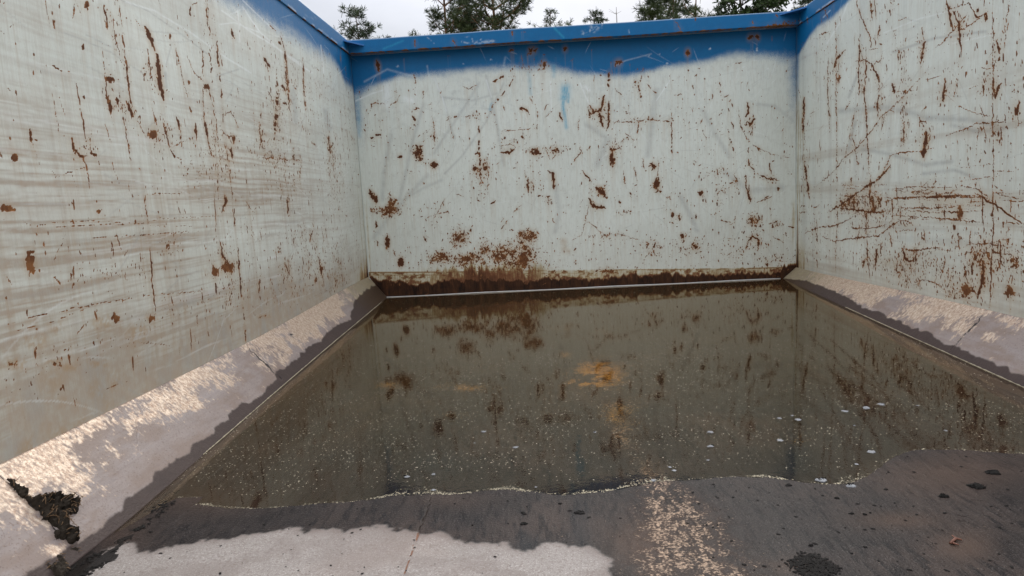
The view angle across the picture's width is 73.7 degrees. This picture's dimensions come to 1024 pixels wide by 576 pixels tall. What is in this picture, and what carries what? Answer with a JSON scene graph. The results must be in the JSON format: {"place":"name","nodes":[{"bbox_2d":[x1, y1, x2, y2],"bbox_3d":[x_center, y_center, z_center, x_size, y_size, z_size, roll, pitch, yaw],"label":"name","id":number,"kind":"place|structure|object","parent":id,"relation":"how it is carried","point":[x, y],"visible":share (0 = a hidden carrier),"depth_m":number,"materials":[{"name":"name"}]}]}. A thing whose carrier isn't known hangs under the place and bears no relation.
{"place":"outdoors","nodes":[
{"label":"outdoors","id":0,"kind":"place"},
{"bbox_2d":[299,0,807,39],"label":"sky","id":1,"kind":"structure","parent":0,"point":[398,18],"materials":[{"name":"white"}]},
{"label":"ground","id":2,"kind":"structure","parent":0,"visible":0},
{"bbox_2d":[333,4,394,39],"bbox_3d":[-5.125,-6.465,24.635,2.453,7.321,3.055,2,10,32],"label":"pine tree","id":3,"kind":"object","parent":2,"relation":"on","point":[353,32],"visible":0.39,"depth_m":24.17,"materials":[{"name":"green plant"}]},
{"bbox_2d":[409,0,483,35],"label":"pine tree","id":4,"kind":"object","parent":2,"relation":"on","point":[454,22],"visible":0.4,"depth_m":28.05,"materials":[{"name":"green plant"}]},
{"bbox_2d":[454,0,479,31],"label":"pine tree","id":5,"kind":"object","parent":2,"relation":"on","point":[467,1],"visible":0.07,"depth_m":31.03,"materials":[{"name":"green plant"}]},
{"bbox_2d":[449,0,533,32],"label":"pine tree","id":6,"kind":"object","parent":2,"relation":"on","point":[498,21],"visible":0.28,"depth_m":28.11,"materials":[{"name":"green plant"}]},
{"bbox_2d":[0,0,1023,575],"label":"waste container","id":7,"kind":"object","parent":2,"relation":"on","point":[220,218],"visible":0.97,"depth_m":1.98,"materials":[{"name":"metal"}]},
{"bbox_2d":[7,478,82,544],"bbox_3d":[-0.795,0.380,1.170,0.108,0.117,0.092,-9,11,-33],"label":"dirt clump","id":8,"kind":"object","parent":7,"relation":"on","point":[55,509],"visible":1,"depth_m":1.17,"materials":[{"name":"brown soil"}]},
{"bbox_2d":[45,545,80,575],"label":"dirt heap","id":9,"kind":"object","parent":7,"relation":"on","point":[60,568],"visible":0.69,"depth_m":1.10,"materials":[{"name":"soil"}]},
{"bbox_2d":[66,456,1012,575],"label":"loose crumbs","id":10,"kind":"object","parent":7,"relation":"on","point":[134,529],"visible":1,"depth_m":1.16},
{"bbox_2d":[574,510,584,514],"bbox_3d":[0.120,0.398,1.213,0.020,0.006,0.015,-3,9,3],"label":"crust lump","id":11,"kind":"object","parent":7,"relation":"on","point":[578,512],"visible":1,"depth_m":1.21,"materials":[{"name":"grey soil"}]},
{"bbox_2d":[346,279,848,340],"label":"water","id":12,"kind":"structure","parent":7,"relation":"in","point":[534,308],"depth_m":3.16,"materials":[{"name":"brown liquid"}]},
{"bbox_2d":[172,287,1023,495],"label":"floating dust","id":13,"kind":"object","parent":12,"relation":"on","point":[574,409],"visible":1,"depth_m":1.69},
{"bbox_2d":[203,303,1023,454],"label":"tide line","id":14,"kind":"object","parent":12,"relation":"on","point":[379,303],"visible":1,"depth_m":2.08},
{"bbox_2d":[815,477,826,482],"bbox_3d":[0.585,0.362,1.292,0.021,0.006,0.018,5,12,41],"label":"foam raft","id":15,"kind":"object","parent":12,"relation":"on","point":[822,479],"visible":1,"depth_m":1.29,"materials":[{"name":"white"}]},
{"bbox_2d":[178,443,1023,508],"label":"shoreline scum","id":16,"kind":"object","parent":7,"relation":"on","point":[582,490],"visible":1,"depth_m":1.32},
{"bbox_2d":[784,551,842,575],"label":"black grit","id":17,"kind":"object","parent":7,"relation":"on","point":[815,567],"visible":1,"depth_m":1.00,"materials":[{"name":"black gravel"}]},
{"bbox_2d":[846,483,855,487],"bbox_3d":[0.627,0.364,1.261,0.020,0.006,0.015,-3,9,3],"label":"foam raft","id":18,"kind":"object","parent":7,"relation":"on","point":[852,485],"visible":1,"depth_m":1.26,"materials":[{"name":"white"}]},
{"bbox_2d":[938,493,948,497],"bbox_3d":[0.754,0.363,1.193,0.016,0.008,0.014,-7,10,-24],"label":"crust lump","id":19,"kind":"object","parent":7,"relation":"on","point":[942,495],"visible":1,"depth_m":1.19,"materials":[{"name":"black soil"}]},
{"bbox_2d":[949,535,961,544],"bbox_3d":[0.679,0.387,1.045,0.014,0.005,0.026,4,12,40],"label":"twig","id":20,"kind":"object","parent":7,"relation":"on","point":[954,539],"visible":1,"depth_m":1.04,"materials":[{"name":"brown wood"}]},
{"bbox_2d":[966,482,985,489],"bbox_3d":[0.833,0.353,1.221,0.032,0.009,0.023,-3,9,3],"label":"crust lump","id":21,"kind":"object","parent":7,"relation":"on","point":[975,485],"visible":1,"depth_m":1.22,"materials":[{"name":"black soil"}]},
{"bbox_2d":[985,470,1001,474],"bbox_3d":[0.898,0.344,1.274,0.028,0.007,0.019,-3,9,3],"label":"crust lump","id":22,"kind":"object","parent":7,"relation":"on","point":[994,472],"visible":1,"depth_m":1.27,"materials":[{"name":"grey soil"}]},
{"bbox_2d":[527,8,573,27],"bbox_3d":[1.503,-6.999,26.092,2.496,7.210,2.657,2,10,30],"label":"pine tree","id":23,"kind":"object","parent":2,"relation":"on","point":[549,22],"visible":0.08,"depth_m":25.74,"materials":[{"name":"green plant"}]},
{"bbox_2d":[582,8,608,23],"bbox_3d":[3.425,-7.865,29.075,2.898,7.793,2.780,4,11,38],"label":"spruce tree","id":24,"kind":"object","parent":2,"relation":"on","point":[597,17],"visible":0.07,"depth_m":28.38,"materials":[{"name":"green plant"}]},
{"bbox_2d":[632,0,671,20],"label":"pine tree","id":25,"kind":"object","parent":2,"relation":"on","point":[652,14],"visible":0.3,"depth_m":27.63,"materials":[{"name":"green plant"}]},
{"bbox_2d":[652,0,691,18],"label":"pine tree","id":26,"kind":"object","parent":2,"relation":"on","point":[670,7],"visible":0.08,"depth_m":31.11,"materials":[{"name":"green plant"}]},
{"bbox_2d":[664,0,715,19],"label":"pine tree","id":27,"kind":"object","parent":2,"relation":"on","point":[687,11],"visible":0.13,"depth_m":28.53,"materials":[{"name":"green plant"}]},
{"bbox_2d":[711,3,728,15],"bbox_3d":[9.413,-8.571,30.683,3.702,8.044,3.181,-7,10,-26],"label":"spruce tree","id":28,"kind":"object","parent":2,"relation":"on","point":[718,8],"visible":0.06,"depth_m":29.98,"materials":[{"name":"green plant"}]},
{"bbox_2d":[712,0,779,14],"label":"broadleaf tree","id":29,"kind":"object","parent":2,"relation":"on","point":[757,8],"visible":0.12,"depth_m":31.82,"materials":[{"name":"green plant"}]},
{"bbox_2d":[728,0,794,14],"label":"broadleaf tree","id":30,"kind":"object","parent":2,"relation":"on","point":[778,8],"depth_m":31.84,"materials":[{"name":"green plant"}]},
{"bbox_2d":[792,0,812,9],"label":"spruce tree","id":31,"kind":"object","parent":2,"relation":"on","point":[802,3],"visible":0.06,"depth_m":29.61,"materials":[{"name":"green plant"}]}
]}

